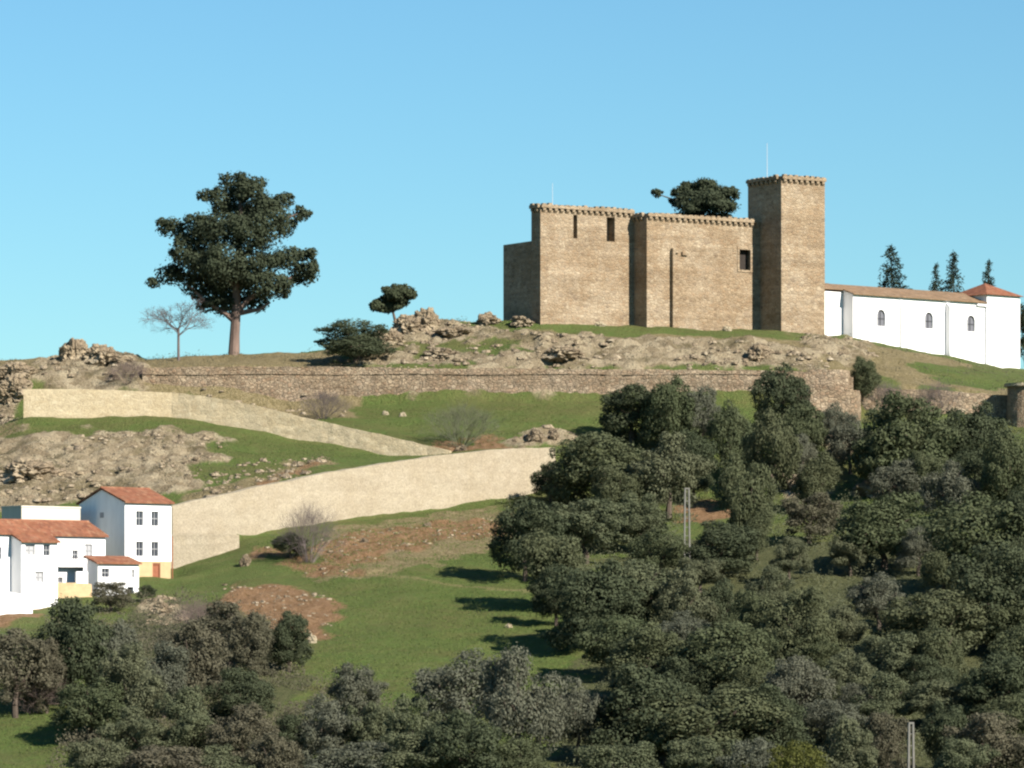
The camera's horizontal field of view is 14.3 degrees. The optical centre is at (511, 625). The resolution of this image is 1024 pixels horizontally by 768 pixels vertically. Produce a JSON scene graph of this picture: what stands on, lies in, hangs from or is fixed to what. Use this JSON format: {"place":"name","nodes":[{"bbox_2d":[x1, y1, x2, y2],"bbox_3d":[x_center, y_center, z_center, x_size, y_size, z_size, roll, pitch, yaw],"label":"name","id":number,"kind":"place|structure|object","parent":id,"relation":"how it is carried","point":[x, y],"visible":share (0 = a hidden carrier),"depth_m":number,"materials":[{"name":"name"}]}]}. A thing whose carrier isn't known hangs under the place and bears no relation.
{"place":"outdoors","nodes":[
{"label":"outdoors","id":0,"kind":"place"},
{"bbox_2d":[0,319,1023,767],"bbox_3d":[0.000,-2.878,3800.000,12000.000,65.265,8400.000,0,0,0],"label":"hill","id":1,"kind":"structure","parent":0,"point":[268,573],"depth_m":411.13,"materials":[{"name":"plant"}]},
{"bbox_2d":[0,627,58,717],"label":"tree","id":2,"kind":"object","parent":1,"relation":"on","point":[11,668],"visible":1,"depth_m":310.54,"materials":[{"name":"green plant"}]},
{"bbox_2d":[0,521,60,608],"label":"corner house","id":3,"kind":"structure","parent":1,"relation":"on","point":[28,558],"depth_m":365.13,"materials":[{"name":"white paint"}]},
{"bbox_2d":[0,519,108,582],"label":"house","id":4,"kind":"structure","parent":1,"relation":"on","point":[78,539],"depth_m":374.49,"materials":[{"name":"white paint"}]},
{"bbox_2d":[25,593,116,695],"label":"holm oak","id":5,"kind":"object","parent":1,"relation":"on","point":[71,630],"visible":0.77,"depth_m":314.70,"materials":[{"name":"green plant"}]},
{"bbox_2d":[48,676,127,739],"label":"holm oak","id":6,"kind":"object","parent":1,"relation":"on","point":[78,697],"visible":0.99,"depth_m":299.44,"materials":[{"name":"green plant"}]},
{"bbox_2d":[62,737,130,767],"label":"olive tree","id":7,"kind":"object","parent":1,"relation":"on","point":[99,754],"visible":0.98,"depth_m":277.99,"materials":[{"name":"green plant"}]},
{"bbox_2d":[23,389,172,417],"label":"block wall","id":8,"kind":"structure","parent":1,"relation":"on","point":[74,403],"depth_m":433.41,"materials":[{"name":"stone"}]},
{"bbox_2d":[75,555,141,596],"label":"annex","id":9,"kind":"object","parent":1,"relation":"on","point":[106,569],"visible":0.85,"depth_m":372.19,"materials":[{"name":"white paint"}]},
{"bbox_2d":[76,486,174,578],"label":"tall house","id":10,"kind":"structure","parent":1,"relation":"on","point":[134,523],"depth_m":384.07,"materials":[{"name":"white paint"}]},
{"bbox_2d":[95,705,174,766],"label":"olive tree","id":11,"kind":"object","parent":1,"relation":"on","point":[138,731],"visible":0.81,"depth_m":289.73,"materials":[{"name":"green plant"}]},
{"bbox_2d":[96,641,175,719],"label":"olive tree","id":12,"kind":"object","parent":1,"relation":"on","point":[143,691],"visible":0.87,"depth_m":300.57,"materials":[{"name":"green plant"}]},
{"bbox_2d":[120,744,210,767],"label":"tree","id":13,"kind":"object","parent":1,"relation":"on","point":[159,757],"visible":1,"depth_m":275.98,"materials":[{"name":"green plant"}]},
{"bbox_2d":[142,638,194,717],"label":"grey green tree","id":14,"kind":"object","parent":1,"relation":"on","point":[174,669],"visible":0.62,"depth_m":307.66,"materials":[{"name":"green plant"}]},
{"bbox_2d":[153,684,231,754],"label":"olive tree","id":15,"kind":"object","parent":1,"relation":"on","point":[191,718],"visible":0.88,"depth_m":290.58,"materials":[{"name":"green plant"}]},
{"bbox_2d":[154,618,232,696],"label":"brown shrub","id":16,"kind":"object","parent":1,"relation":"on","point":[206,658],"visible":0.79,"depth_m":309.61,"materials":[{"name":"green plant"}]},
{"bbox_2d":[171,534,238,567],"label":"retaining wall","id":17,"kind":"structure","parent":1,"relation":"on","point":[189,548],"depth_m":393.35,"materials":[{"name":"stone"}]},
{"bbox_2d":[188,598,272,666],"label":"brown shrub","id":18,"kind":"object","parent":1,"relation":"on","point":[226,623],"visible":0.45,"depth_m":326.22,"materials":[{"name":"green plant"}]},
{"bbox_2d":[144,170,320,354],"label":"pine tree","id":19,"kind":"object","parent":1,"relation":"on","point":[227,280],"visible":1,"depth_m":466.42,"materials":[{"name":"green plant"}]},
{"bbox_2d":[43,587,422,767],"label":"scrub","id":20,"kind":"object","parent":1,"relation":"on","point":[70,738],"visible":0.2,"depth_m":327.78,"materials":[{"name":"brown plant"}]},
{"bbox_2d":[201,665,276,720],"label":"holm oak","id":21,"kind":"object","parent":1,"relation":"on","point":[257,691],"visible":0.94,"depth_m":306.67,"materials":[{"name":"green plant"}]},
{"bbox_2d":[203,701,280,763],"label":"brown shrub","id":22,"kind":"object","parent":1,"relation":"on","point":[244,729],"visible":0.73,"depth_m":288.38,"materials":[{"name":"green plant"}]},
{"bbox_2d":[225,609,277,678],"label":"brown shrub","id":23,"kind":"object","parent":1,"relation":"on","point":[247,648],"visible":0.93,"depth_m":319.99,"materials":[{"name":"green plant"}]},
{"bbox_2d":[243,731,305,767],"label":"tree","id":24,"kind":"object","parent":1,"relation":"on","point":[278,749],"visible":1,"depth_m":278.36,"materials":[{"name":"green plant"}]},
{"bbox_2d":[267,610,313,671],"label":"holm oak","id":25,"kind":"object","parent":1,"relation":"on","point":[283,631],"visible":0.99,"depth_m":328.75,"materials":[{"name":"green plant"}]},
{"bbox_2d":[272,494,347,562],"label":"bare bush","id":26,"kind":"object","parent":1,"relation":"on","point":[314,526],"visible":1,"depth_m":383.57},
{"bbox_2d":[172,392,450,455],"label":"field wall","id":27,"kind":"structure","parent":1,"relation":"on","point":[226,412],"depth_m":430.84,"materials":[{"name":"stone"}]},
{"bbox_2d":[292,693,360,767],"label":"grey green tree","id":28,"kind":"object","parent":1,"relation":"on","point":[330,723],"visible":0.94,"depth_m":289.56,"materials":[{"name":"green plant"}]},
{"bbox_2d":[302,739,402,767],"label":"grey green tree","id":29,"kind":"object","parent":1,"relation":"on","point":[350,755],"visible":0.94,"depth_m":277.72,"materials":[{"name":"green plant"}]},
{"bbox_2d":[313,318,397,361],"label":"dark bush","id":30,"kind":"object","parent":1,"relation":"on","point":[352,341],"visible":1,"depth_m":457.02,"materials":[{"name":"green plant"}]},
{"bbox_2d":[326,662,388,717],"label":"grey green tree","id":31,"kind":"object","parent":1,"relation":"on","point":[352,685],"visible":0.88,"depth_m":304.76,"materials":[{"name":"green plant"}]},
{"bbox_2d":[171,447,554,534],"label":"retaining wall","id":32,"kind":"structure","parent":1,"relation":"on","point":[433,482],"depth_m":411.96,"materials":[{"name":"stone"}]},
{"bbox_2d":[343,701,394,753],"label":"olive tree","id":33,"kind":"object","parent":1,"relation":"on","point":[369,725],"visible":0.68,"depth_m":289.06,"materials":[{"name":"green plant"}]},
{"bbox_2d":[362,732,457,767],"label":"olive tree","id":34,"kind":"object","parent":1,"relation":"on","point":[411,759],"visible":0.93,"depth_m":276.39,"materials":[{"name":"green plant"}]},
{"bbox_2d":[378,693,443,751],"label":"olive tree","id":35,"kind":"object","parent":1,"relation":"on","point":[401,723],"visible":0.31,"depth_m":283.42,"materials":[{"name":"green plant"}]},
{"bbox_2d":[0,319,878,624],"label":"rubble","id":36,"kind":"object","parent":1,"relation":"on","point":[260,471],"visible":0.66,"depth_m":441.68,"materials":[{"name":"stone"}]},
{"bbox_2d":[408,707,506,767],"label":"holm oak","id":37,"kind":"object","parent":1,"relation":"on","point":[473,736],"visible":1,"depth_m":275.59,"materials":[{"name":"green plant"}]},
{"bbox_2d":[412,398,505,448],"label":"bare bush","id":38,"kind":"object","parent":1,"relation":"on","point":[458,417],"visible":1,"depth_m":431.27,"materials":[{"name":"plant"}]},
{"bbox_2d":[406,648,526,728],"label":"grey green tree","id":39,"kind":"object","parent":1,"relation":"on","point":[449,677],"visible":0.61,"depth_m":299.63,"materials":[{"name":"green plant"}]},
{"bbox_2d":[142,366,852,401],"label":"rampart","id":40,"kind":"object","parent":1,"relation":"on","point":[289,383],"visible":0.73,"depth_m":453.69,"materials":[{"name":"stone"}]},
{"bbox_2d":[0,316,1023,505],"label":"dry weeds","id":41,"kind":"object","parent":1,"relation":"on","point":[406,367],"visible":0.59,"depth_m":458.33,"materials":[{"name":"brown plant"}]},
{"bbox_2d":[470,642,571,756],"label":"grey green tree","id":42,"kind":"object","parent":1,"relation":"on","point":[500,672],"visible":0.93,"depth_m":288.47,"materials":[{"name":"green plant"}]},
{"bbox_2d":[492,737,552,767],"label":"holm oak","id":43,"kind":"object","parent":1,"relation":"on","point":[526,755],"visible":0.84,"depth_m":279.06,"materials":[{"name":"green plant"}]},
{"bbox_2d":[485,494,569,581],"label":"holm oak","id":44,"kind":"object","parent":1,"relation":"on","point":[520,521],"visible":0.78,"depth_m":370.63,"materials":[{"name":"green plant"}]},
{"bbox_2d":[510,527,594,600],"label":"holm oak","id":45,"kind":"object","parent":1,"relation":"on","point":[563,551],"visible":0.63,"depth_m":355.02,"materials":[{"name":"green plant"}]},
{"bbox_2d":[542,675,614,763],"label":"grey green tree","id":46,"kind":"object","parent":1,"relation":"on","point":[575,699],"visible":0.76,"depth_m":293.73,"materials":[{"name":"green plant"}]},
{"bbox_2d":[543,498,632,563],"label":"olive tree","id":47,"kind":"object","parent":1,"relation":"on","point":[600,523],"visible":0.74,"depth_m":378.60,"materials":[{"name":"green plant"}]},
{"bbox_2d":[539,431,649,506],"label":"holm oak","id":48,"kind":"object","parent":1,"relation":"on","point":[579,464],"visible":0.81,"depth_m":413.19,"materials":[{"name":"green plant"}]},
{"bbox_2d":[540,557,653,650],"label":"holm oak","id":49,"kind":"object","parent":1,"relation":"on","point":[595,586],"visible":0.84,"depth_m":336.93,"materials":[{"name":"green plant"}]},
{"bbox_2d":[572,740,662,767],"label":"olive tree","id":50,"kind":"object","parent":1,"relation":"on","point":[599,754],"visible":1,"depth_m":275.63,"materials":[{"name":"green plant"}]},
{"bbox_2d":[589,463,646,513],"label":"holm oak","id":51,"kind":"object","parent":1,"relation":"on","point":[611,488],"visible":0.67,"depth_m":405.09,"materials":[{"name":"green plant"}]},
{"bbox_2d":[570,611,666,668],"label":"holm oak","id":52,"kind":"object","parent":1,"relation":"on","point":[614,627],"visible":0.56,"depth_m":325.94,"materials":[{"name":"green plant"}]},
{"bbox_2d":[593,382,668,447],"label":"holm oak","id":53,"kind":"object","parent":1,"relation":"on","point":[625,404],"visible":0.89,"depth_m":435.63,"materials":[{"name":"green plant"}]},
{"bbox_2d":[586,558,686,624],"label":"olive tree","id":54,"kind":"object","parent":1,"relation":"on","point":[649,577],"visible":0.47,"depth_m":341.85,"materials":[{"name":"green plant"}]},
{"bbox_2d":[608,490,668,543],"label":"olive tree","id":55,"kind":"object","parent":1,"relation":"on","point":[641,518],"visible":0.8,"depth_m":385.93,"materials":[{"name":"green plant"}]},
{"bbox_2d":[602,619,687,690],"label":"holm oak","id":56,"kind":"object","parent":1,"relation":"on","point":[658,642],"visible":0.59,"depth_m":315.85,"materials":[{"name":"green plant"}]},
{"bbox_2d":[586,662,707,762],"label":"holm oak","id":57,"kind":"object","parent":1,"relation":"on","point":[634,682],"visible":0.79,"depth_m":291.66,"materials":[{"name":"green plant"}]},
{"bbox_2d":[626,526,688,575],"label":"holm oak","id":58,"kind":"object","parent":1,"relation":"on","point":[645,552],"visible":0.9,"depth_m":369.03,"materials":[{"name":"green plant"}]},
{"bbox_2d":[503,174,826,334],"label":"castle","id":59,"kind":"structure","parent":1,"relation":"on","point":[761,266],"depth_m":477.42,"materials":[{"name":"stone"}]},
{"bbox_2d":[637,373,702,452],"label":"holm oak","id":60,"kind":"object","parent":1,"relation":"on","point":[677,412],"visible":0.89,"depth_m":432.62,"materials":[{"name":"green plant"}]},
{"bbox_2d":[625,430,715,517],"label":"olive tree","id":61,"kind":"object","parent":1,"relation":"on","point":[660,471],"visible":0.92,"depth_m":407.19,"materials":[{"name":"green plant"}]},
{"bbox_2d":[648,656,717,706],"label":"holm oak","id":62,"kind":"object","parent":1,"relation":"on","point":[669,666],"visible":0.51,"depth_m":310.64,"materials":[{"name":"green plant"}]},
{"bbox_2d":[651,564,719,624],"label":"olive tree","id":63,"kind":"object","parent":1,"relation":"on","point":[668,604],"visible":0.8,"depth_m":337.87,"materials":[{"name":"green plant"}]},
{"bbox_2d":[651,177,741,216],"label":"hilltop tree","id":64,"kind":"object","parent":1,"relation":"on","point":[704,196],"visible":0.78,"depth_m":497.93,"materials":[{"name":"green plant"}]},
{"bbox_2d":[662,736,741,767],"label":"olive tree","id":65,"kind":"object","parent":1,"relation":"on","point":[696,755],"visible":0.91,"depth_m":276.06,"materials":[{"name":"green plant"}]},
{"bbox_2d":[629,682,796,758],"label":"holm oak","id":66,"kind":"object","parent":1,"relation":"on","point":[711,727],"visible":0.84,"depth_m":288.90,"materials":[{"name":"green plant"}]},
{"bbox_2d":[680,520,762,580],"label":"holm oak","id":67,"kind":"object","parent":1,"relation":"on","point":[740,545],"visible":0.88,"depth_m":369.87,"materials":[{"name":"green plant"}]},
{"bbox_2d":[665,620,783,694],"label":"holm oak","id":68,"kind":"object","parent":1,"relation":"on","point":[743,647],"visible":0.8,"depth_m":311.98,"materials":[{"name":"green plant"}]},
{"bbox_2d":[705,399,759,471],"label":"holm oak","id":69,"kind":"object","parent":1,"relation":"on","point":[727,427],"visible":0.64,"depth_m":425.63,"materials":[{"name":"green plant"}]},
{"bbox_2d":[710,450,778,558],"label":"holm oak","id":70,"kind":"object","parent":1,"relation":"on","point":[741,484],"visible":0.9,"depth_m":380.81,"materials":[{"name":"green plant"}]},
{"bbox_2d":[715,737,779,767],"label":"grey green tree","id":71,"kind":"object","parent":1,"relation":"on","point":[755,754],"visible":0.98,"depth_m":273.18,"materials":[{"name":"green plant"}]},
{"bbox_2d":[501,413,1023,767],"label":"undergrowth","id":72,"kind":"object","parent":1,"relation":"on","point":[775,540],"visible":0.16,"depth_m":374.34,"materials":[{"name":"green plant"}]},
{"bbox_2d":[725,683,815,754],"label":"holm oak","id":73,"kind":"object","parent":1,"relation":"on","point":[793,728],"visible":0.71,"depth_m":291.24,"materials":[{"name":"green plant"}]},
{"bbox_2d":[740,405,804,505],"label":"holm oak","id":74,"kind":"object","parent":1,"relation":"on","point":[765,438],"visible":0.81,"depth_m":411.56,"materials":[{"name":"green plant"}]},
{"bbox_2d":[747,361,813,428],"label":"holm oak","id":75,"kind":"object","parent":1,"relation":"on","point":[790,390],"visible":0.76,"depth_m":438.87,"materials":[{"name":"green plant"}]},
{"bbox_2d":[756,654,837,720],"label":"grey green tree","id":76,"kind":"object","parent":1,"relation":"on","point":[808,675],"visible":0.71,"depth_m":302.73,"materials":[{"name":"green plant"}]},
{"bbox_2d":[755,584,844,671],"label":"holm oak","id":77,"kind":"object","parent":1,"relation":"on","point":[815,623],"visible":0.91,"depth_m":324.47,"materials":[{"name":"green plant"}]},
{"bbox_2d":[780,400,829,466],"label":"holm oak","id":78,"kind":"object","parent":1,"relation":"on","point":[800,422],"visible":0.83,"depth_m":428.41,"materials":[{"name":"green plant"}]},
{"bbox_2d":[777,491,843,543],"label":"brown shrub","id":79,"kind":"object","parent":1,"relation":"on","point":[825,514],"visible":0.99,"depth_m":387.89,"materials":[{"name":"green plant"}]},
{"bbox_2d":[791,450,842,505],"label":"holm oak","id":80,"kind":"object","parent":1,"relation":"on","point":[817,472],"visible":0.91,"depth_m":409.46,"materials":[{"name":"green plant"}]},
{"bbox_2d":[797,369,860,419],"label":"rampart bastion","id":81,"kind":"object","parent":1,"relation":"on","point":[829,386],"visible":0.57,"depth_m":448.73,"materials":[{"name":"stone"}]},
{"bbox_2d":[799,698,868,748],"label":"grey green tree","id":82,"kind":"object","parent":1,"relation":"on","point":[832,713],"visible":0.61,"depth_m":295.90,"materials":[{"name":"green plant"}]},
{"bbox_2d":[808,714,878,767],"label":"olive tree","id":83,"kind":"object","parent":1,"relation":"on","point":[857,750],"visible":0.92,"depth_m":277.66,"materials":[{"name":"green plant"}]},
{"bbox_2d":[819,649,877,697],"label":"olive tree","id":84,"kind":"object","parent":1,"relation":"on","point":[843,672],"visible":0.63,"depth_m":307.53,"materials":[{"name":"green plant"}]},
{"bbox_2d":[828,490,929,569],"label":"holm oak","id":85,"kind":"object","parent":1,"relation":"on","point":[890,534],"visible":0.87,"depth_m":370.03,"materials":[{"name":"green plant"}]},
{"bbox_2d":[845,571,912,629],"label":"grey green tree","id":86,"kind":"object","parent":1,"relation":"on","point":[872,593],"visible":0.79,"depth_m":341.62,"materials":[{"name":"green plant"}]},
{"bbox_2d":[845,671,919,724],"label":"olive tree","id":87,"kind":"object","parent":1,"relation":"on","point":[884,688],"visible":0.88,"depth_m":301.52,"materials":[{"name":"green plant"}]},
{"bbox_2d":[863,709,915,767],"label":"brown shrub","id":88,"kind":"object","parent":1,"relation":"on","point":[889,731],"visible":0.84,"depth_m":282.23,"materials":[{"name":"green plant"}]},
{"bbox_2d":[860,632,924,698],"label":"olive tree","id":89,"kind":"object","parent":1,"relation":"on","point":[897,651],"visible":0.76,"depth_m":313.75,"materials":[{"name":"green plant"}]},
{"bbox_2d":[867,458,923,511],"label":"grey green tree","id":90,"kind":"object","parent":1,"relation":"on","point":[888,475],"visible":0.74,"depth_m":404.53,"materials":[{"name":"green plant"}]},
{"bbox_2d":[846,390,963,488],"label":"holm oak","id":91,"kind":"object","parent":1,"relation":"on","point":[878,451],"visible":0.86,"depth_m":414.02,"materials":[{"name":"green plant"}]},
{"bbox_2d":[825,283,1023,367],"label":"chapel","id":92,"kind":"structure","parent":1,"relation":"on","point":[980,323],"depth_m":498.59,"materials":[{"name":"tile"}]},
{"bbox_2d":[869,585,993,655],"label":"holm oak","id":93,"kind":"object","parent":1,"relation":"on","point":[923,610],"visible":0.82,"depth_m":325.31,"materials":[{"name":"green plant"}]},
{"bbox_2d":[858,387,1006,417],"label":"rampart","id":94,"kind":"object","parent":1,"relation":"on","point":[998,402],"visible":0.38,"depth_m":456.13,"materials":[{"name":"stone"}]},
{"bbox_2d":[903,679,971,717],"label":"olive tree","id":95,"kind":"object","parent":1,"relation":"on","point":[923,700],"visible":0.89,"depth_m":300.13,"materials":[{"name":"green plant"}]},
{"bbox_2d":[912,619,968,691],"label":"holm oak","id":96,"kind":"object","parent":1,"relation":"on","point":[935,644],"visible":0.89,"depth_m":313.64,"materials":[{"name":"green plant"}]},
{"bbox_2d":[918,700,970,764],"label":"holm oak","id":97,"kind":"object","parent":1,"relation":"on","point":[932,726],"visible":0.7,"depth_m":287.24,"materials":[{"name":"green plant"}]},
{"bbox_2d":[917,460,983,514],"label":"grey green tree","id":98,"kind":"object","parent":1,"relation":"on","point":[958,487],"visible":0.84,"depth_m":390.44,"materials":[{"name":"green plant"}]},
{"bbox_2d":[930,736,1001,767],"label":"olive tree","id":99,"kind":"object","parent":1,"relation":"on","point":[961,753],"visible":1,"depth_m":271.70,"materials":[{"name":"green plant"}]},
{"bbox_2d":[918,488,1023,589],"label":"holm oak","id":100,"kind":"object","parent":1,"relation":"on","point":[944,524],"visible":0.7,"depth_m":352.84,"materials":[{"name":"green plant"}]},
{"bbox_2d":[940,399,1017,482],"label":"holm oak","id":101,"kind":"object","parent":1,"relation":"on","point":[974,425],"visible":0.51,"depth_m":418.29,"materials":[{"name":"green plant"}]},
{"bbox_2d":[940,541,1023,645],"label":"holm oak","id":102,"kind":"object","parent":1,"relation":"on","point":[972,578],"visible":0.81,"depth_m":327.88,"materials":[{"name":"green plant"}]},
{"bbox_2d":[941,711,1023,767],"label":"brown shrub","id":103,"kind":"object","parent":1,"relation":"on","point":[981,729],"visible":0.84,"depth_m":275.42,"materials":[{"name":"green plant"}]},
{"bbox_2d":[955,650,1023,720],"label":"holm oak","id":104,"kind":"object","parent":1,"relation":"on","point":[1009,678],"visible":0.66,"depth_m":298.43,"materials":[{"name":"green plant"}]},
{"bbox_2d":[978,428,1023,507],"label":"holm oak","id":105,"kind":"object","parent":1,"relation":"on","point":[1005,467],"visible":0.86,"depth_m":388.28,"materials":[{"name":"green plant"}]},
{"bbox_2d":[0,0,1023,368],"label":"sky","id":106,"kind":"structure","parent":0,"point":[419,138],"materials":[{"name":"blue"}]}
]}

